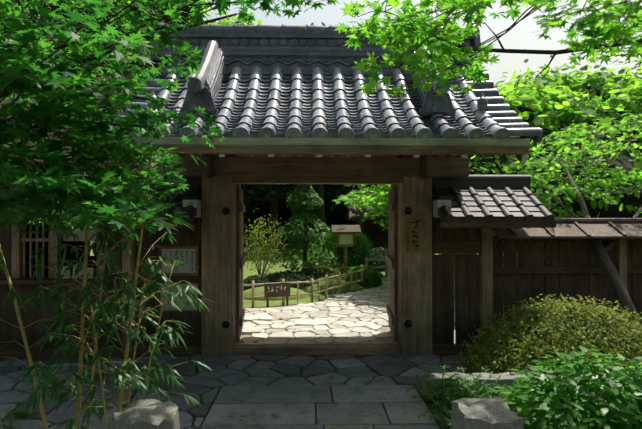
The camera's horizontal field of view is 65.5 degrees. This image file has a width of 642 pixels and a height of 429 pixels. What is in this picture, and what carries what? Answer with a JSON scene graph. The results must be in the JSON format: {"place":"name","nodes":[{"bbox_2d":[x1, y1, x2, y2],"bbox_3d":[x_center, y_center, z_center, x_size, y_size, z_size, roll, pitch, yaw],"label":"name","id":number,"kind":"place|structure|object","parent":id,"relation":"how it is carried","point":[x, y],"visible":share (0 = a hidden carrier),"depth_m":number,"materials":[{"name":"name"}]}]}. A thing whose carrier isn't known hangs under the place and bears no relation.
{"place":"outdoors","nodes":[
{"label":"outdoors","id":0,"kind":"place"},
{"bbox_2d":[241,184,278,249],"bbox_3d":[-4.127,-3.478,27.146,3.877,10.835,3.793,0,-1,-1],"label":"cedar tree","id":1,"kind":"object","parent":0,"point":[247,214],"depth_m":26.87,"materials":[{"name":"green plant"}]},
{"bbox_2d":[0,276,592,428],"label":"paving bed","id":2,"kind":"object","parent":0,"point":[383,340],"depth_m":6.12,"materials":[{"name":"grey stone"}]},
{"bbox_2d":[0,77,201,356],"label":"booth wall","id":3,"kind":"structure","parent":2,"relation":"on","point":[16,246],"depth_m":6.22,"materials":[{"name":"brown wood"}]},
{"bbox_2d":[61,205,198,310],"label":"booth notices","id":4,"kind":"object","parent":3,"relation":"attached to","point":[187,256],"visible":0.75,"depth_m":6.29,"materials":[{"name":"white wood"}]},
{"bbox_2d":[91,176,201,227],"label":"side roof","id":5,"kind":"structure","parent":3,"relation":"on","point":[194,190],"depth_m":6.00,"materials":[{"name":"tile"}]},
{"bbox_2d":[0,273,530,428],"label":"paving stones","id":6,"kind":"object","parent":2,"relation":"on","point":[206,385],"visible":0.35,"depth_m":5.61,"materials":[{"name":"grey stone"}]},
{"bbox_2d":[0,148,191,428],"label":"bamboo stalks","id":7,"kind":"object","parent":6,"relation":"on","point":[80,371],"visible":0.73,"depth_m":3.27,"materials":[{"name":"green plant"}]},
{"bbox_2d":[0,141,212,428],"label":"bamboo leaves","id":8,"kind":"object","parent":7,"relation":"attached to","point":[136,379],"visible":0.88,"depth_m":3.21,"materials":[{"name":"green plant"}]},
{"bbox_2d":[0,305,448,428],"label":"fallen leaves","id":9,"kind":"object","parent":6,"relation":"on","point":[224,402],"visible":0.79,"depth_m":4.87,"materials":[{"name":"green plant"}]},
{"bbox_2d":[0,351,565,428],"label":"ferns","id":10,"kind":"object","parent":6,"relation":"on","point":[468,390],"depth_m":4.41,"materials":[{"name":"green plant"}]},
{"bbox_2d":[241,313,326,334],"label":"paving stones","id":11,"kind":"object","parent":6,"relation":"on","point":[252,330],"visible":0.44,"depth_m":8.14,"materials":[{"name":"beige stone"}]},
{"bbox_2d":[106,372,613,428],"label":"stone blocks","id":12,"kind":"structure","parent":6,"relation":"on","point":[476,413],"depth_m":2.56,"materials":[{"name":"grey stone"}]},
{"bbox_2d":[365,256,387,275],"bbox_3d":[1.956,1.533,14.894,1.708,0.600,0.112,0,-1,-37],"label":"bench","id":13,"kind":"object","parent":6,"relation":"on","point":[367,259],"visible":0.33,"depth_m":14.67,"materials":[{"name":"brown wood"}]},
{"bbox_2d":[453,293,641,386],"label":"azalea shrub","id":14,"kind":"object","parent":6,"relation":"on","point":[505,343],"visible":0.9,"depth_m":5.24,"materials":[{"name":"green plant"}]},
{"bbox_2d":[164,154,468,356],"bbox_3d":[-0.057,0.429,6.763,3.760,2.666,1.650,0,-1,-1],"label":"gate frame","id":15,"kind":"object","parent":2,"relation":"on","point":[408,178],"visible":0.94,"depth_m":6.20,"materials":[{"name":"brown wood"}]},
{"bbox_2d":[107,77,529,162],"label":"roof eaves","id":16,"kind":"object","parent":15,"relation":"on","point":[516,147],"visible":0.23,"depth_m":4.72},
{"bbox_2d":[109,66,542,142],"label":"gate roof tiles","id":17,"kind":"object","parent":16,"relation":"on","point":[492,108],"visible":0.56,"depth_m":5.34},
{"bbox_2d":[149,18,480,115],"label":"gate roof ridges","id":18,"kind":"object","parent":17,"relation":"on","point":[269,48],"visible":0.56,"depth_m":6.17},
{"bbox_2d":[432,175,555,227],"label":"side roof","id":19,"kind":"structure","parent":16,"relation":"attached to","point":[495,201],"depth_m":6.04,"materials":[{"name":"tile"}]},
{"bbox_2d":[407,218,421,251],"bbox_3d":[1.161,0.257,6.200,0.170,0.420,0.028,0,-1,-1],"label":"wooden name plaque","id":20,"kind":"object","parent":15,"relation":"attached to","point":[414,243],"visible":1,"depth_m":6.19,"materials":[{"name":"brown wood"}]},
{"bbox_2d":[200,385,438,428],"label":"paving slabs","id":21,"kind":"structure","parent":2,"relation":"on","point":[397,406],"depth_m":4.38,"materials":[{"name":"grey stone"}]},
{"bbox_2d":[489,345,641,428],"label":"broadleaf shrub","id":22,"kind":"object","parent":2,"relation":"on","point":[622,413],"visible":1,"depth_m":3.27,"materials":[{"name":"green plant"}]},
{"bbox_2d":[534,363,639,427],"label":"broadleaf shrub stems","id":23,"kind":"object","parent":2,"relation":"on","point":[590,403],"visible":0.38,"depth_m":3.38,"materials":[{"name":"green plant"}]},
{"bbox_2d":[310,22,325,236],"bbox_3d":[-0.132,-4.007,25.989,8.784,11.918,6.622,0,-1,-1],"label":"tree","id":24,"kind":"object","parent":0,"point":[321,209],"depth_m":25.69,"materials":[{"name":"plant"}]},
{"bbox_2d":[0,0,641,242],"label":"maple tree","id":25,"kind":"object","parent":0,"point":[53,203],"depth_m":3.13,"materials":[{"name":"green plant"}]},
{"bbox_2d":[90,241,610,415],"bbox_3d":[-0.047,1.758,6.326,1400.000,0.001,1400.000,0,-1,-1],"label":"ground","id":26,"kind":"structure","parent":0,"point":[599,398],"depth_m":4.73,"materials":[{"name":"soil"}]},
{"bbox_2d":[241,184,372,250],"bbox_3d":[-4.997,-1.243,36.711,22.538,10.234,23.242,0,-1,-1],"label":"dark understory tree","id":27,"kind":"object","parent":26,"relation":"on","point":[335,214],"visible":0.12,"depth_m":28.92,"materials":[{"name":"green plant"}]},
{"bbox_2d":[432,207,641,352],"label":"fence","id":28,"kind":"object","parent":26,"relation":"on","point":[518,263],"depth_m":6.43,"materials":[{"name":"brown wood"}]},
{"bbox_2d":[492,218,641,237],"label":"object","id":29,"kind":"structure","parent":28,"relation":"on","point":[598,228],"depth_m":6.29,"materials":[{"name":"brown wood"}]},
{"bbox_2d":[90,242,631,306],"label":"lawn","id":30,"kind":"structure","parent":0,"point":[249,272],"depth_m":16.34,"materials":[{"name":"green plant"}]},
{"bbox_2d":[62,0,159,71],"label":"tree","id":31,"kind":"object","parent":30,"relation":"on","point":[145,66],"depth_m":13.56,"materials":[{"name":"green plant"}]},
{"bbox_2d":[203,7,261,24],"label":"tree","id":32,"kind":"object","parent":30,"relation":"on","point":[227,21],"visible":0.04,"depth_m":20.22,"materials":[{"name":"green plant"}]},
{"bbox_2d":[243,275,269,290],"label":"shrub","id":33,"kind":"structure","parent":30,"relation":"on","point":[256,279],"depth_m":11.27,"materials":[{"name":"green plant"}]},
{"bbox_2d":[243,214,286,275],"bbox_3d":[-1.574,0.819,13.408,1.528,2.028,1.652,0,-1,-1],"label":"shrub","id":34,"kind":"object","parent":30,"relation":"on","point":[260,247],"depth_m":13.38,"materials":[{"name":"green plant"}]},
{"bbox_2d":[242,184,306,253],"bbox_3d":[-2.319,-2.970,24.017,3.509,9.765,3.685,0,-1,-1],"label":"cedar tree","id":35,"kind":"object","parent":30,"relation":"on","point":[264,192],"depth_m":23.68,"materials":[{"name":"green plant"}]},
{"bbox_2d":[264,282,289,306],"bbox_3d":[-0.844,1.555,9.647,0.520,0.465,0.055,0,-1,-22],"label":"wooden sign","id":36,"kind":"object","parent":30,"relation":"on","point":[276,289],"visible":0.96,"depth_m":9.62,"materials":[{"name":"brown wood"}]},
{"bbox_2d":[264,270,315,291],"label":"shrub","id":37,"kind":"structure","parent":30,"relation":"on","point":[288,276],"depth_m":11.59,"materials":[{"name":"green plant"}]},
{"bbox_2d":[269,184,337,278],"bbox_3d":[-0.445,0.148,12.703,1.797,3.334,1.825,0,-1,-1],"label":"garden conifer","id":38,"kind":"object","parent":30,"relation":"on","point":[300,213],"depth_m":12.50,"materials":[{"name":"green plant"}]},
{"bbox_2d":[243,265,371,307],"bbox_3d":[-0.003,1.537,10.785,0.846,0.520,4.760,0,-1,43],"label":"bamboo fence","id":39,"kind":"object","parent":30,"relation":"on","point":[326,278],"visible":0.56,"depth_m":10.29,"materials":[{"name":"brown wood"}]},
{"bbox_2d":[283,184,342,248],"bbox_3d":[-0.669,-3.648,28.055,3.839,11.192,3.692,0,-1,-1],"label":"cedar tree","id":40,"kind":"object","parent":30,"relation":"on","point":[329,189],"depth_m":27.58,"materials":[{"name":"green plant"}]},
{"bbox_2d":[243,267,383,300],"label":"garden moss mounds","id":41,"kind":"object","parent":30,"relation":"on","point":[353,287],"visible":0.19,"depth_m":11.32,"materials":[{"name":"green plant"}]},
{"bbox_2d":[0,0,641,274],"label":"leafy tree","id":42,"kind":"object","parent":30,"relation":"on","point":[625,206],"visible":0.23,"depth_m":8.95,"materials":[{"name":"green plant"}]},
{"bbox_2d":[299,265,343,279],"bbox_3d":[-0.069,1.554,12.789,1.466,0.552,1.264,0,-1,-1],"label":"shrub","id":43,"kind":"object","parent":30,"relation":"on","point":[329,271],"depth_m":12.52,"materials":[{"name":"green plant"}]},
{"bbox_2d":[307,228,372,268],"bbox_3d":[0.689,1.121,18.042,2.747,1.498,2.469,0,-1,-1],"label":"shrub","id":44,"kind":"object","parent":30,"relation":"on","point":[357,251],"visible":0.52,"depth_m":17.26,"materials":[{"name":"green plant"}]},
{"bbox_2d":[333,265,351,278],"bbox_3d":[0.607,1.611,13.748,0.831,0.461,0.834,0,-1,-1],"label":"shrub","id":45,"kind":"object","parent":30,"relation":"on","point":[343,269],"depth_m":13.56,"materials":[{"name":"green plant"}]},
{"bbox_2d":[331,225,360,265],"bbox_3d":[0.834,1.101,16.918,0.960,1.500,0.720,0,-1,-1],"label":"lantern post","id":46,"kind":"object","parent":30,"relation":"on","point":[345,236],"visible":0.94,"depth_m":16.70,"materials":[{"name":"brown wood"}]},
{"bbox_2d":[332,184,390,229],"bbox_3d":[2.051,-0.904,13.183,3.517,2.599,6.026,0,-1,-1],"label":"tree foliage","id":47,"kind":"object","parent":30,"relation":"on","point":[377,203],"depth_m":11.79,"materials":[{"name":"green plant"}]},
{"bbox_2d":[346,184,377,224],"bbox_3d":[2.077,-3.953,29.930,3.953,11.834,3.669,0,-1,-1],"label":"cedar tree","id":48,"kind":"object","parent":30,"relation":"on","point":[362,185],"depth_m":29.73,"materials":[{"name":"green plant"}]},
{"bbox_2d":[343,264,382,288],"bbox_3d":[1.050,1.548,12.668,1.047,0.563,1.048,0,-1,-1],"label":"shrub","id":49,"kind":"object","parent":30,"relation":"on","point":[371,278],"depth_m":12.34,"materials":[{"name":"green plant"}]},
{"bbox_2d":[346,204,387,250],"bbox_3d":[2.569,0.719,21.886,2.800,2.350,2.200,0,-1,-1],"label":"garden shelter","id":50,"kind":"object","parent":30,"relation":"on","point":[378,237],"visible":0.29,"depth_m":22.38,"materials":[{"name":"brown wood"}]},
{"bbox_2d":[359,247,387,271],"bbox_3d":[2.001,1.464,16.680,1.572,0.796,1.449,0,-1,-1],"label":"shrub","id":51,"kind":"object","parent":30,"relation":"on","point":[377,252],"depth_m":16.30,"materials":[{"name":"green plant"}]},
{"bbox_2d":[494,55,631,89],"bbox_3d":[10.159,-2.575,22.949,9.933,9.063,7.836,0,-1,-1],"label":"tree","id":52,"kind":"object","parent":30,"relation":"on","point":[537,79],"visible":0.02,"depth_m":22.36,"materials":[{"name":"green plant"}]},
{"bbox_2d":[497,63,641,266],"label":"tree","id":53,"kind":"object","parent":30,"relation":"on","point":[593,84],"depth_m":14.61,"materials":[{"name":"green plant"}]},
{"bbox_2d":[499,77,641,291],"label":"tree","id":54,"kind":"object","parent":30,"relation":"on","point":[560,109],"depth_m":10.50,"materials":[{"name":"green plant"}]},
{"bbox_2d":[568,56,641,94],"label":"tree","id":55,"kind":"object","parent":30,"relation":"on","point":[635,75],"depth_m":24.30,"materials":[{"name":"green plant"}]},
{"bbox_2d":[600,78,641,140],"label":"tree","id":56,"kind":"object","parent":30,"relation":"on","point":[637,94],"visible":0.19,"depth_m":10.64,"materials":[{"name":"green plant"}]},
{"bbox_2d":[611,59,641,92],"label":"tree","id":57,"kind":"object","parent":30,"relation":"on","point":[639,70],"visible":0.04,"depth_m":16.27,"materials":[{"name":"green plant"}]},
{"bbox_2d":[203,0,641,88],"label":"sky","id":58,"kind":"structure","parent":0,"point":[521,36],"materials":[{"name":"white"}]},
{"bbox_2d":[515,115,641,323],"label":"tree","id":59,"kind":"object","parent":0,"point":[592,171],"depth_m":7.46,"materials":[{"name":"green plant"}]}
]}

